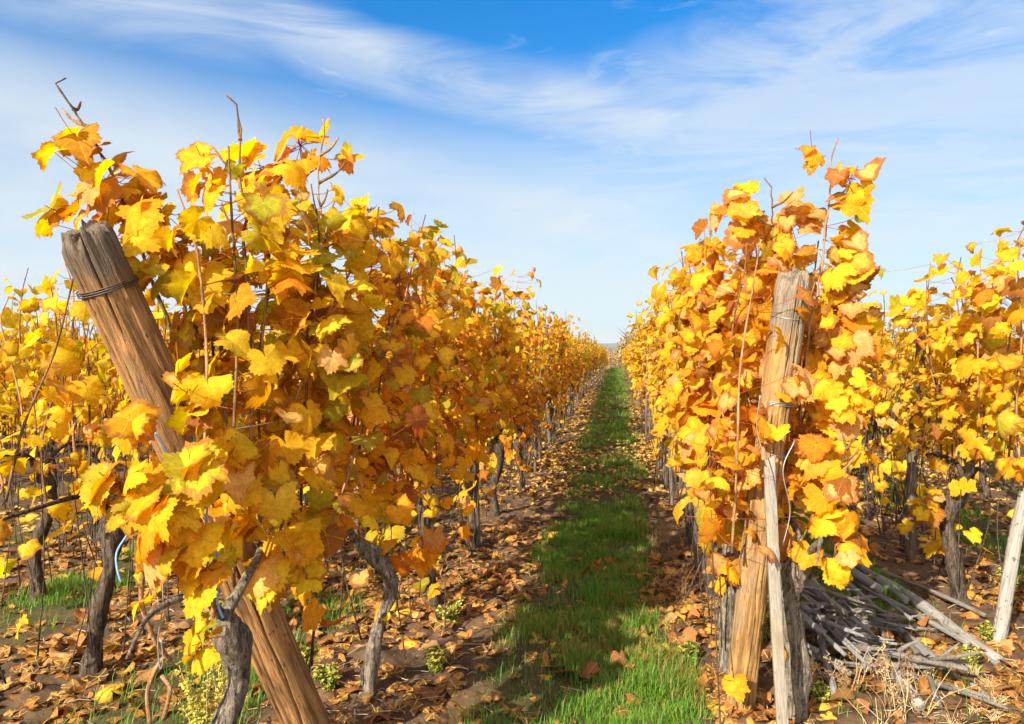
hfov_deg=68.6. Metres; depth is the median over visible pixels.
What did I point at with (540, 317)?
grapevine
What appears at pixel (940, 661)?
twig
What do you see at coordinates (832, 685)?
wood pole
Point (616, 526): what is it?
grass
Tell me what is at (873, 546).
fallen leaf
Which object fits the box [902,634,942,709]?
stick
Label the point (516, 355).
grapevine
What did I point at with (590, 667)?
fallen leaf
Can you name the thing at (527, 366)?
vine stake
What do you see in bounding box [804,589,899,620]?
twig
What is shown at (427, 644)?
fallen leaf
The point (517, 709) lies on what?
fallen leaf
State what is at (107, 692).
fallen leaf
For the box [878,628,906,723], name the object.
wood pole
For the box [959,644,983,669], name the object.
leafy weed
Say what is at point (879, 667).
dry weed
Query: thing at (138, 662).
fallen leaf
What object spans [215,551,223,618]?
twine
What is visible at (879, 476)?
grapevine
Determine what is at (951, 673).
wood pole
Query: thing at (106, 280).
end post
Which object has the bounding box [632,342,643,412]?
grapevine
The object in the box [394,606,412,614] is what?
fallen leaf
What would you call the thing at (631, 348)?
grapevine
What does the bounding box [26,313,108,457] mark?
grapevine
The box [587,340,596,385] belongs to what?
grapevine
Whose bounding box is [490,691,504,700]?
fallen leaf
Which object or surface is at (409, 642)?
fallen leaf
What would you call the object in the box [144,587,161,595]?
fallen leaf
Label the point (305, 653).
leafy weed
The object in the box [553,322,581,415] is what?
grapevine
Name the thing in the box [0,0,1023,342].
sky
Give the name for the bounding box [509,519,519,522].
fallen leaf
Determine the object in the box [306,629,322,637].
fallen leaf
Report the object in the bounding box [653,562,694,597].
dry weed
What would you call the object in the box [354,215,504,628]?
grapevine
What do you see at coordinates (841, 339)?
grapevine
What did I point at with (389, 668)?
fallen leaf
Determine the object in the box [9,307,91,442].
grapevine
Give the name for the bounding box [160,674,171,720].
vine shoot
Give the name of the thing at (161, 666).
hanging wire
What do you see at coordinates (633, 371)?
grapevine
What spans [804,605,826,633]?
twig
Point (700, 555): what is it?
vine stake
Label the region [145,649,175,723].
vine shoot
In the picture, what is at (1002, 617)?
stake
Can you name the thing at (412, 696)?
leaf litter
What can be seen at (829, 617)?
twig
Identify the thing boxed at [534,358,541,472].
vine stake
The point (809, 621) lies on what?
twig
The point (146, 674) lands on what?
fallen leaf
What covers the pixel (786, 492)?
hanging wire
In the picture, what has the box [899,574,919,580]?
fallen leaf
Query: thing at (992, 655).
wood pole
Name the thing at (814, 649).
twig
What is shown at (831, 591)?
twig
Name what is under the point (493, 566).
fallen leaf
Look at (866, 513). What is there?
vine stake
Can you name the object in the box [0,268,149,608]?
grapevine
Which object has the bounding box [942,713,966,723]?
dry grass tuft
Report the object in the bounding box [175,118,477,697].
grapevine
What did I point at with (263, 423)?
trellis wire
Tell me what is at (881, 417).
grapevine
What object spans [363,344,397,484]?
grapevine
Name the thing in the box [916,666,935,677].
dry weed
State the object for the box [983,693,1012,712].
dry grass tuft
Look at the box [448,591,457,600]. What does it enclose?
fallen leaf
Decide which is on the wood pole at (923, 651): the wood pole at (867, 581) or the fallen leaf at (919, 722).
the wood pole at (867, 581)
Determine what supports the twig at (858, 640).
on the twig at (835, 640)
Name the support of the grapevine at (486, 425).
on the ground at (414, 660)
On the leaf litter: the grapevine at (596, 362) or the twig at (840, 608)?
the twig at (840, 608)
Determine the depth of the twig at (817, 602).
3.93 m
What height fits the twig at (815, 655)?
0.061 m
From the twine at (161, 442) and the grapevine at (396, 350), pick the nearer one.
the twine at (161, 442)
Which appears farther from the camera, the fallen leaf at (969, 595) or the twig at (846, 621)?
the fallen leaf at (969, 595)
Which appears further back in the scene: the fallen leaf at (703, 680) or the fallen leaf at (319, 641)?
the fallen leaf at (319, 641)
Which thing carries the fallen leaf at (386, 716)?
on the ground at (414, 660)
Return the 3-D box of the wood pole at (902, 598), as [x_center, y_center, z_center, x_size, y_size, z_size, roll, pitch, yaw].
[2.216,1.308,4.651,0.053,0.062,0.881,0,6,0]
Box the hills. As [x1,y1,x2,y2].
[0,338,979,352]
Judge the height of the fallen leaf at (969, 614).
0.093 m
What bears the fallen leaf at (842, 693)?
on the ground at (414, 660)
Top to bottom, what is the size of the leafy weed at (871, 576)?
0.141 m
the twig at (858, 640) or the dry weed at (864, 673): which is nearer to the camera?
the dry weed at (864, 673)
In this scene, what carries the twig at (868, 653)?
on the twig at (859, 619)
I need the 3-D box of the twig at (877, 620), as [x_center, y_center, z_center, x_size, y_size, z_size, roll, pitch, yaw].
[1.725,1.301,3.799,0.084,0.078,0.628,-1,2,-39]
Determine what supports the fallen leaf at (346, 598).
on the ground at (414, 660)
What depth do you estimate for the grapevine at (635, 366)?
13.47 m
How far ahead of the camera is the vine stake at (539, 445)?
9.84 m
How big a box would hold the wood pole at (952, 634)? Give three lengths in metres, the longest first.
0.835 x 0.044 x 0.041 m
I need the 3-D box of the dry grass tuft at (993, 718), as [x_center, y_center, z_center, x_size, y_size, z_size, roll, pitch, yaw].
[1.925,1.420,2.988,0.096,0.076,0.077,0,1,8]
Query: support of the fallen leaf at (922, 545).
on the ground at (414, 660)
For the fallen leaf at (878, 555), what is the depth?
5.28 m
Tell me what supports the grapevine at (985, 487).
on the ground at (414, 660)
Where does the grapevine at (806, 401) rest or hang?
on the ground at (414, 660)
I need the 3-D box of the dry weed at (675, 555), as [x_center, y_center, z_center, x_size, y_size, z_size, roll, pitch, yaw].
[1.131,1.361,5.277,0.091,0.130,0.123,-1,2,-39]
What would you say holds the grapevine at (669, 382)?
on the ground at (414, 660)
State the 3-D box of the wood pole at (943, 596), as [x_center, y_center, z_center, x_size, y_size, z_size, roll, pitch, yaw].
[2.460,1.355,4.477,0.046,0.032,0.859,0,2,-14]
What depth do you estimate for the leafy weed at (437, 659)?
3.42 m
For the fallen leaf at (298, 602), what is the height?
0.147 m
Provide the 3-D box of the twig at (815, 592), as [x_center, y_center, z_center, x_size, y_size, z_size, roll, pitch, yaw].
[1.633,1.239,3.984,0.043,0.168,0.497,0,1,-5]
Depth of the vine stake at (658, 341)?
9.16 m
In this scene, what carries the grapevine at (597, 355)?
on the ground at (414, 660)
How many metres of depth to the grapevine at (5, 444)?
8.75 m
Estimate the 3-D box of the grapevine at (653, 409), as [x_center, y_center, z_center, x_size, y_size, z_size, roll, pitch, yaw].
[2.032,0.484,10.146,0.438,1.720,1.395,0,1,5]
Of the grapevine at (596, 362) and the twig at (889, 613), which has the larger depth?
the grapevine at (596, 362)
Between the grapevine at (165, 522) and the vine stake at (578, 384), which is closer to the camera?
the grapevine at (165, 522)
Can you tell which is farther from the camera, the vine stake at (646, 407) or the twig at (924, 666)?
the vine stake at (646, 407)
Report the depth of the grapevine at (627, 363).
24.93 m
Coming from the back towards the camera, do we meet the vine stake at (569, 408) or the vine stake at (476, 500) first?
the vine stake at (569, 408)
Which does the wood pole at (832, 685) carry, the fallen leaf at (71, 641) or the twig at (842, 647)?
the twig at (842, 647)
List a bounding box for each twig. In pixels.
[768,592,847,619]
[800,601,866,663]
[802,593,856,643]
[802,611,846,656]
[803,591,874,646]
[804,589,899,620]
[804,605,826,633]
[805,580,843,625]
[805,585,874,612]
[805,626,863,633]
[806,582,885,612]
[806,642,819,654]
[807,647,852,678]
[812,621,877,644]
[814,614,850,633]
[817,641,903,652]
[819,609,916,629]
[820,653,882,670]
[825,591,874,611]
[825,619,897,644]
[825,634,947,673]
[827,597,889,648]
[827,599,870,639]
[831,612,932,630]
[837,618,872,659]
[846,605,879,646]
[849,607,904,617]
[853,653,1008,709]
[856,638,980,671]
[860,585,912,620]
[862,642,967,671]
[886,647,908,653]
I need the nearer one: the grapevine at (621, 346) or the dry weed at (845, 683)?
the dry weed at (845, 683)
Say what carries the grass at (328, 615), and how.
on the ground at (414, 660)
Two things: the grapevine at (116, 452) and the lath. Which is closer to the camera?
the lath
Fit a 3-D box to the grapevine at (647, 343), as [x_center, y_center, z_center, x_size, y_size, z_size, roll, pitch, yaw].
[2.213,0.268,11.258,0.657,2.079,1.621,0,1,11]
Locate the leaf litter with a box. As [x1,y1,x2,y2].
[0,368,1023,723]
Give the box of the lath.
[763,455,788,723]
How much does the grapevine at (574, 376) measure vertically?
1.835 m
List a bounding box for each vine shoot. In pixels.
[138,574,171,661]
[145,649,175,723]
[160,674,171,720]
[210,559,216,618]
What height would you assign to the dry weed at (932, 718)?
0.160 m
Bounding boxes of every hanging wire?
[157,585,163,668]
[756,395,780,559]
[782,440,794,544]
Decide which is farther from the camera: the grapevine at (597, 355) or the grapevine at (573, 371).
the grapevine at (597, 355)
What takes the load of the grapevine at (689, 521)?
on the ground at (414, 660)
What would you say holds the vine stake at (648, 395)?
on the ground at (414, 660)
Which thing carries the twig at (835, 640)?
on the stick at (915, 651)
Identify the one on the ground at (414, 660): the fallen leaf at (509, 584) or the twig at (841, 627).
the fallen leaf at (509, 584)
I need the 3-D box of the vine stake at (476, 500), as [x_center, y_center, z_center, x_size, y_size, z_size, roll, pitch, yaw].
[-0.300,0.464,5.567,0.086,1.939,0.082,-4,2,-19]
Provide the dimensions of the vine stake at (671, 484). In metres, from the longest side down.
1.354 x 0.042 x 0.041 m
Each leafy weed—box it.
[299,647,309,662]
[312,662,341,690]
[423,644,448,673]
[436,597,463,624]
[678,639,701,661]
[763,603,770,640]
[809,680,830,703]
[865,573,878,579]
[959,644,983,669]
[977,620,996,641]
[994,567,1023,588]
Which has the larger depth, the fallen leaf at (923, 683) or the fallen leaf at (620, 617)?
the fallen leaf at (620, 617)
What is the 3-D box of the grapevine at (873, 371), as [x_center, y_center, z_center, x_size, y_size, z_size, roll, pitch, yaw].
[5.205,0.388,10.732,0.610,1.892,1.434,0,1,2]
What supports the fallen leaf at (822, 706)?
on the ground at (414, 660)
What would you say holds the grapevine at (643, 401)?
on the ground at (414, 660)
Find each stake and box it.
[465,315,480,546]
[522,360,529,488]
[534,350,540,457]
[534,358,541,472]
[545,324,551,445]
[568,386,570,416]
[577,339,579,405]
[645,323,648,427]
[645,346,648,444]
[649,399,650,431]
[657,326,661,467]
[662,430,666,484]
[668,422,673,506]
[687,486,692,546]
[694,507,702,571]
[865,368,871,519]
[905,313,925,560]
[992,481,1023,641]
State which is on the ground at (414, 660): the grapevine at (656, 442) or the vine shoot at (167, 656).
the grapevine at (656, 442)
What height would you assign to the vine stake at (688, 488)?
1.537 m
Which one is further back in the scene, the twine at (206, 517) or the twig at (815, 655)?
the twig at (815, 655)
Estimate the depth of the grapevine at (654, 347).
6.41 m
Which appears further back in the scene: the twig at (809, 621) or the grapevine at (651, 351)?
the grapevine at (651, 351)
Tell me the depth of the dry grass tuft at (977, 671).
3.43 m
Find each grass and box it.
[0,449,364,630]
[28,400,557,723]
[437,367,721,723]
[731,483,1023,723]
[845,463,1023,588]
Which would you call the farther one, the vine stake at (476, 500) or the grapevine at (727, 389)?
the vine stake at (476, 500)
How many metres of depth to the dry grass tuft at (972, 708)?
3.05 m
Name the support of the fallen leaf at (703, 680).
on the leaf litter
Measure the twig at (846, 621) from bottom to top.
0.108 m
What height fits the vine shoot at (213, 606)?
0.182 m
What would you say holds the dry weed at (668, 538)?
on the ground at (414, 660)
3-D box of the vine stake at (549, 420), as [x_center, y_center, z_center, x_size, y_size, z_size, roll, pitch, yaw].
[0.534,0.374,11.085,0.084,1.865,0.084,-2,1,12]
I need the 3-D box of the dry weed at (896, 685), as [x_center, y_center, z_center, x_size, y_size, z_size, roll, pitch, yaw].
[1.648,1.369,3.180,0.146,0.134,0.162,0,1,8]
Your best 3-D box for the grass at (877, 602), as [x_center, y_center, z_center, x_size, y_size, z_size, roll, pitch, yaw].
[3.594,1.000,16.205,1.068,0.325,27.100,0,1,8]
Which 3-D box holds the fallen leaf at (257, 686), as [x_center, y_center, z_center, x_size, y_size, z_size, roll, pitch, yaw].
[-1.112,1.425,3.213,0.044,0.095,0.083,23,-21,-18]
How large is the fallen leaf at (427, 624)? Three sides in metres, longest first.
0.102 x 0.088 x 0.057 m
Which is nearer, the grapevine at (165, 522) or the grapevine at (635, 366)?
the grapevine at (165, 522)
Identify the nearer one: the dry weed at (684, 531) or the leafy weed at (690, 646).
the leafy weed at (690, 646)
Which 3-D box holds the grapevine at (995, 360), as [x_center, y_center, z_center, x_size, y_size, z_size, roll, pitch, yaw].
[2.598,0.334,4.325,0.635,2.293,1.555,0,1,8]
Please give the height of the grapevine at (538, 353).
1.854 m
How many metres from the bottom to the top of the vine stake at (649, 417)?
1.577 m
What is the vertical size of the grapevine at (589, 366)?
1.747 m
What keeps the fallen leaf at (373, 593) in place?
on the ground at (414, 660)
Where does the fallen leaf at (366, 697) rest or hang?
on the ground at (414, 660)
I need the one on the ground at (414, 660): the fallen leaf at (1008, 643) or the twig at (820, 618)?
the fallen leaf at (1008, 643)
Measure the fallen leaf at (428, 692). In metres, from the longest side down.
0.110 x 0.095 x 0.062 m
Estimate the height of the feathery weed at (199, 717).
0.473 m
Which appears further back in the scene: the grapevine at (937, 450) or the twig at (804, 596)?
the grapevine at (937, 450)
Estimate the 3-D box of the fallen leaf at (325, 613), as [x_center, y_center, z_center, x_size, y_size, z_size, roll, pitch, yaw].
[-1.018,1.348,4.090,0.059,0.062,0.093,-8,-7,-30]
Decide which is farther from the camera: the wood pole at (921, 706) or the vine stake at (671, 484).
the vine stake at (671, 484)
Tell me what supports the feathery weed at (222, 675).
on the ground at (414, 660)
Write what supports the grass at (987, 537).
on the ground at (414, 660)
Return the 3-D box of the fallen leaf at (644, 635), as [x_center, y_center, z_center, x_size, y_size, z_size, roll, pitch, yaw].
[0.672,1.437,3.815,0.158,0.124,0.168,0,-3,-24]
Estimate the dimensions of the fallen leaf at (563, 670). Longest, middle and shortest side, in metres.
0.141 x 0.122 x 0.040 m
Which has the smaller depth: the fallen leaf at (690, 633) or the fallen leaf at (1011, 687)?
the fallen leaf at (1011, 687)
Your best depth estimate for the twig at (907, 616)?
3.75 m
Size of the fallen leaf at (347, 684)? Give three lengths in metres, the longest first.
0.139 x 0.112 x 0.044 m
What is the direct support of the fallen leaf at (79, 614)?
on the leaf litter
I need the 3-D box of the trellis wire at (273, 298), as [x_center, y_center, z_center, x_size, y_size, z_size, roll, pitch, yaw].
[3.667,-0.506,33.564,0.032,0.838,63.600,0,1,8]
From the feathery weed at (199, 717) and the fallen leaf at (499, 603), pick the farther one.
the fallen leaf at (499, 603)
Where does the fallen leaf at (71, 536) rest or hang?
on the ground at (414, 660)
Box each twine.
[115,535,126,581]
[154,432,167,452]
[193,433,207,522]
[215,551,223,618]
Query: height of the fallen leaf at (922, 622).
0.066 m
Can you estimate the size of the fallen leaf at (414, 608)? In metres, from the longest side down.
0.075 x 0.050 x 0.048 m
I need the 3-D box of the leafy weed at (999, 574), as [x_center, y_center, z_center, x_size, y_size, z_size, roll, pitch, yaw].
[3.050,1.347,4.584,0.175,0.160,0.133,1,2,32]
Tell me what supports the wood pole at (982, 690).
on the ground at (414, 660)
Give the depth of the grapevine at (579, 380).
19.06 m
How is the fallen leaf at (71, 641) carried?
on the ground at (414, 660)
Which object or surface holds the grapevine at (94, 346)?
on the ground at (414, 660)
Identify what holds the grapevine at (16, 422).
on the ground at (414, 660)
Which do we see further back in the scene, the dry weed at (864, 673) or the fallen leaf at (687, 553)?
the fallen leaf at (687, 553)
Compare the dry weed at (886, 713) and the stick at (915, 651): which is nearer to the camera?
the dry weed at (886, 713)
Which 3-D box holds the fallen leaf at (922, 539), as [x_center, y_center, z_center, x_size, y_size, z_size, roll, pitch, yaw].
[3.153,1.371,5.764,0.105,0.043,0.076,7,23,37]
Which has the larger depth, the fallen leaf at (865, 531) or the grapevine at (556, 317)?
the grapevine at (556, 317)
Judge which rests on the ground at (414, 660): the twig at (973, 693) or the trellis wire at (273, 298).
the twig at (973, 693)
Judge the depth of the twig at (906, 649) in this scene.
3.36 m
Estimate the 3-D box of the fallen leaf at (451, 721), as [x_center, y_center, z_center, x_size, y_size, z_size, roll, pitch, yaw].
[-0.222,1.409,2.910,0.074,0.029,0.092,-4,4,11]
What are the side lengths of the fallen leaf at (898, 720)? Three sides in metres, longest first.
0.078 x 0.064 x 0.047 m
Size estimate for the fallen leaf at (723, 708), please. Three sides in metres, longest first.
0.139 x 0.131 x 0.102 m
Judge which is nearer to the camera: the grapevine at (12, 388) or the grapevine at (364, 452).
the grapevine at (364, 452)
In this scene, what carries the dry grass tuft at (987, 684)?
on the ground at (414, 660)
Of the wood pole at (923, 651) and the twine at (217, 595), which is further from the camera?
the wood pole at (923, 651)
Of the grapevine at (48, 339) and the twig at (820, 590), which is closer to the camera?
the twig at (820, 590)
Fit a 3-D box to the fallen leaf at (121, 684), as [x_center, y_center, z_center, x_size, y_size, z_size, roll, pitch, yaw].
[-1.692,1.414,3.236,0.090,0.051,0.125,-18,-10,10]
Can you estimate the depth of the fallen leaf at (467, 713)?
3.03 m
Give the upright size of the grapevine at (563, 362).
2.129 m
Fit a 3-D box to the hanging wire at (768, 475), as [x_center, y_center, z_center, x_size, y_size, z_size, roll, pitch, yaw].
[0.944,0.422,2.758,0.092,0.601,0.016,1,2,31]
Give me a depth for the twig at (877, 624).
3.71 m
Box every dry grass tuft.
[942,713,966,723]
[962,661,980,676]
[963,702,982,714]
[975,673,1004,686]
[982,708,1004,723]
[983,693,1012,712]
[991,689,1007,705]
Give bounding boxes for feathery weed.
[170,661,225,723]
[192,597,227,710]
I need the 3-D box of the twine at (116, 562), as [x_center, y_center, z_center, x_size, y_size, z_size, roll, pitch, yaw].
[-0.945,0.474,1.811,0.026,0.111,0.026,0,1,8]
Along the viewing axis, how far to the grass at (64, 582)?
4.49 m
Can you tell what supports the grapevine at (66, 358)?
on the ground at (414, 660)
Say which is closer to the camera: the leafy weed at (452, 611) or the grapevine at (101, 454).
the leafy weed at (452, 611)
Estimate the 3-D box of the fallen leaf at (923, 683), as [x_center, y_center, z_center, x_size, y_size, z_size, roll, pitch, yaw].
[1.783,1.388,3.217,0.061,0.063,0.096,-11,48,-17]
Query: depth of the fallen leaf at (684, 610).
4.10 m
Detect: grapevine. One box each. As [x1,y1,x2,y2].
[0,256,204,683]
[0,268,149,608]
[0,293,51,472]
[0,312,121,504]
[0,331,24,507]
[0,333,22,446]
[4,309,160,552]
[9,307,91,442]
[21,77,402,723]
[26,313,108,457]
[90,342,155,477]
[112,341,256,621]
[152,310,197,447]
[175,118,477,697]
[233,296,282,442]
[240,328,313,532]
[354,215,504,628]
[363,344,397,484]
[412,238,522,560]
[464,267,541,516]
[502,326,543,498]
[509,304,554,459]
[514,323,560,472]
[533,311,578,451]
[538,308,580,435]
[552,341,576,427]
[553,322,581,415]
[554,335,581,416]
[567,337,588,409]
[573,343,586,404]
[574,333,587,399]
[574,346,583,403]
[575,330,594,396]
[582,346,592,391]
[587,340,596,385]
[589,339,599,382]
[594,343,600,378]
[594,350,598,375]
[597,351,601,375]
[624,335,634,389]
[625,309,654,429]
[627,321,652,421]
[627,336,636,399]
[628,342,640,405]
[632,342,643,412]
[635,277,685,518]
[635,337,679,497]
[636,311,658,420]
[637,327,655,429]
[645,334,663,443]
[647,256,745,558]
[648,251,814,623]
[649,311,677,472]
[651,218,827,723]
[669,130,886,723]
[797,331,832,459]
[808,278,914,534]
[846,289,982,564]
[864,339,907,451]
[873,304,930,465]
[874,221,1023,632]
[881,323,904,401]
[906,334,982,482]
[931,302,1023,498]
[1006,331,1023,456]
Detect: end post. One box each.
[61,219,331,723]
[725,267,809,709]
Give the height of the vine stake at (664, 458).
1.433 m
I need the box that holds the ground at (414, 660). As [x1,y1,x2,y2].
[0,354,1023,723]
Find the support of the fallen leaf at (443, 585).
on the ground at (414, 660)
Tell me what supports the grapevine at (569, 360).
on the ground at (414, 660)
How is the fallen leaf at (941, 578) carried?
on the ground at (414, 660)
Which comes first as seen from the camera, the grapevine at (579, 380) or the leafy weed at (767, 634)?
the leafy weed at (767, 634)
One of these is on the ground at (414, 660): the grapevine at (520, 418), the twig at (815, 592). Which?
the grapevine at (520, 418)
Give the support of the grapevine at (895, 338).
on the ground at (414, 660)
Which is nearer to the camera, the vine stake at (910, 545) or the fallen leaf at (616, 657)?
the fallen leaf at (616, 657)
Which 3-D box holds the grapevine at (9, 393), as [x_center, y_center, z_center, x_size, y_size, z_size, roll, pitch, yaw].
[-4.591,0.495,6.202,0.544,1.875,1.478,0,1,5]
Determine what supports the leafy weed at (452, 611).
on the ground at (414, 660)
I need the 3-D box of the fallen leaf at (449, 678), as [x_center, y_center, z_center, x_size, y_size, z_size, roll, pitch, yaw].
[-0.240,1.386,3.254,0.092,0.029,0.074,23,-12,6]
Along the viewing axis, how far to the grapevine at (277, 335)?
8.16 m
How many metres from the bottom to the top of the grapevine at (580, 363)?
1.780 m
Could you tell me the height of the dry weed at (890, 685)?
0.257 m
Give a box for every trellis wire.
[223,293,583,340]
[235,372,503,428]
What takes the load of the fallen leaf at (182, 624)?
on the ground at (414, 660)
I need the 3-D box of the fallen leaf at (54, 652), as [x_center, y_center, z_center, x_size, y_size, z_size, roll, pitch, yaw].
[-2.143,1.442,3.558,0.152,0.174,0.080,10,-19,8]
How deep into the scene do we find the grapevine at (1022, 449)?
9.66 m
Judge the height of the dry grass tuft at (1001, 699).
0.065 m
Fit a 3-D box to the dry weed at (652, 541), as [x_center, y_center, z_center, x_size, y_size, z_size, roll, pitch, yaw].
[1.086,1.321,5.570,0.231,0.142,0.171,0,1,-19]
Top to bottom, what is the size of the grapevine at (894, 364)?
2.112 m
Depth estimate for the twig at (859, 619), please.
3.73 m
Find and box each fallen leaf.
[48,646,81,658]
[66,635,86,645]
[67,531,76,539]
[74,610,86,623]
[76,633,86,641]
[91,684,127,703]
[111,683,129,690]
[132,655,143,664]
[136,666,154,681]
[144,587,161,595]
[170,621,191,630]
[251,682,259,695]
[287,600,302,608]
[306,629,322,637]
[306,634,329,644]
[322,604,330,614]
[328,568,350,577]
[332,594,350,607]
[338,680,359,686]
[362,689,376,704]
[368,590,382,596]
[368,712,395,723]
[383,663,394,670]
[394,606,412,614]
[398,635,420,649]
[412,600,421,610]
[414,620,431,626]
[421,685,445,698]
[422,639,438,650]
[439,582,449,588]
[447,676,466,685]
[447,716,461,723]
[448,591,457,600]
[452,631,468,638]
[454,617,464,623]
[459,709,472,716]
[482,563,497,573]
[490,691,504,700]
[495,601,508,606]
[499,701,524,712]
[504,581,514,587]
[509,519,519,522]
[518,560,529,568]
[551,670,576,672]
[578,660,599,678]
[600,618,617,630]
[611,650,627,664]
[618,614,632,622]
[638,633,650,641]
[656,612,676,624]
[663,606,687,620]
[674,538,683,547]
[677,627,696,642]
[679,551,692,556]
[687,605,699,618]
[696,672,709,687]
[708,640,718,648]
[711,704,726,714]
[747,703,764,711]
[814,702,833,709]
[828,685,854,702]
[861,528,873,535]
[867,542,880,552]
[874,550,886,559]
[892,710,906,723]
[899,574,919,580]
[912,615,928,626]
[916,537,928,540]
[916,721,932,723]
[918,543,926,548]
[919,675,931,694]
[937,576,949,584]
[958,611,979,618]
[966,590,974,599]
[982,685,1014,690]
[986,639,1014,649]
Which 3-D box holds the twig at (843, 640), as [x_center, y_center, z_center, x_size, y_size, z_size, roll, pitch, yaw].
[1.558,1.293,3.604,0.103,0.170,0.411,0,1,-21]
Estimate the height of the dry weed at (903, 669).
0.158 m
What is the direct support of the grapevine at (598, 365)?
on the ground at (414, 660)
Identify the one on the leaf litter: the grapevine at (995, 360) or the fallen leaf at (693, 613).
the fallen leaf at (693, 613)
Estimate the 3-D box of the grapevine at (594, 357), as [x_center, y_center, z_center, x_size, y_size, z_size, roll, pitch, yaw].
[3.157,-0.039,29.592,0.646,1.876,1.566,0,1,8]
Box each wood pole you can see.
[804,588,837,694]
[810,577,863,638]
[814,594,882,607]
[821,553,883,593]
[836,546,908,603]
[846,581,934,656]
[854,567,1004,664]
[855,582,971,646]
[870,567,986,616]
[876,655,925,711]
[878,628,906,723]
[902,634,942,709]
[903,631,960,680]
[969,681,1000,710]
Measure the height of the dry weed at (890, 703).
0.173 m
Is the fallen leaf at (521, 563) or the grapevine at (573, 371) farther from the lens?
the grapevine at (573, 371)
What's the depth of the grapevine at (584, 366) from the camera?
20.61 m
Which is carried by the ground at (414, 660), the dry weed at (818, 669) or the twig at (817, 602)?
the dry weed at (818, 669)
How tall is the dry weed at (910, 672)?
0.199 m
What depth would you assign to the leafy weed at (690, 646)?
3.56 m
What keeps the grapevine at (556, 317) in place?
on the ground at (414, 660)
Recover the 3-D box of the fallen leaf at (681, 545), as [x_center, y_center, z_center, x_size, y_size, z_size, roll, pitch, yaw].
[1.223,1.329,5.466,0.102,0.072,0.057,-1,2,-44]
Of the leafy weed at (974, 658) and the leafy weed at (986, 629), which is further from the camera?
the leafy weed at (986, 629)
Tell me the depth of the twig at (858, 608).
3.75 m
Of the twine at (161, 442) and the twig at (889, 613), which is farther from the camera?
the twig at (889, 613)
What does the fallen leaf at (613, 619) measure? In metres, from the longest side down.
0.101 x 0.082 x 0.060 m
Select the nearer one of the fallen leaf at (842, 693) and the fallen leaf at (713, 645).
the fallen leaf at (842, 693)
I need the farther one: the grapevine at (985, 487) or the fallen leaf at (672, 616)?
the grapevine at (985, 487)
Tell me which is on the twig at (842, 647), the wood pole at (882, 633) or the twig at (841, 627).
the twig at (841, 627)
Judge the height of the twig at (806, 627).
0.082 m
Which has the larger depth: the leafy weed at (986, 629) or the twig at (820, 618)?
the leafy weed at (986, 629)
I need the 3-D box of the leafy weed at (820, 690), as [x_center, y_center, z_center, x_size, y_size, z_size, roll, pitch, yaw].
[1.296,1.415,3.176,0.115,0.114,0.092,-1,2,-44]
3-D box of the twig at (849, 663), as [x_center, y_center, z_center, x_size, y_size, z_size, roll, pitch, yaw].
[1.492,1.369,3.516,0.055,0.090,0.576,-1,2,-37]
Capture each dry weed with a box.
[640,529,671,546]
[649,517,683,544]
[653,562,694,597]
[668,547,680,559]
[675,523,686,536]
[809,655,849,685]
[823,636,887,689]
[824,657,862,691]
[850,697,909,723]
[861,646,885,680]
[869,643,915,688]
[870,677,922,716]
[876,647,924,719]
[879,664,917,695]
[880,653,912,676]
[900,667,979,716]
[911,695,981,723]
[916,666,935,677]
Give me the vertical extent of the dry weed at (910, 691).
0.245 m
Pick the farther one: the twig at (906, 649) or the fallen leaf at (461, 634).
the fallen leaf at (461, 634)
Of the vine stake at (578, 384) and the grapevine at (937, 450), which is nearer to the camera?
the grapevine at (937, 450)
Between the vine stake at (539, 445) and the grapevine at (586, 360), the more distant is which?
the grapevine at (586, 360)
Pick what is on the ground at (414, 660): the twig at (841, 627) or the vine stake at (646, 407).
the vine stake at (646, 407)
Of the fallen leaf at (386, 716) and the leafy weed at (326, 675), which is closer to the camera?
the fallen leaf at (386, 716)
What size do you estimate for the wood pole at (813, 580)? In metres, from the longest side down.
0.899 x 0.060 x 0.055 m
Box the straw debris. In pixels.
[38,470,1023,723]
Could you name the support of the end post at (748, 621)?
on the ground at (414, 660)
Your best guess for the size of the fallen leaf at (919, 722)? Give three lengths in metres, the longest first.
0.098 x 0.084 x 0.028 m
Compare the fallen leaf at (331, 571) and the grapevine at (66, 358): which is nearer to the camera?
the grapevine at (66, 358)
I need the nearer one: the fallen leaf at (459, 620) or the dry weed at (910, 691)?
the dry weed at (910, 691)
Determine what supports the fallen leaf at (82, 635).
on the ground at (414, 660)
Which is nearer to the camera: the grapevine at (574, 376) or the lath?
the lath

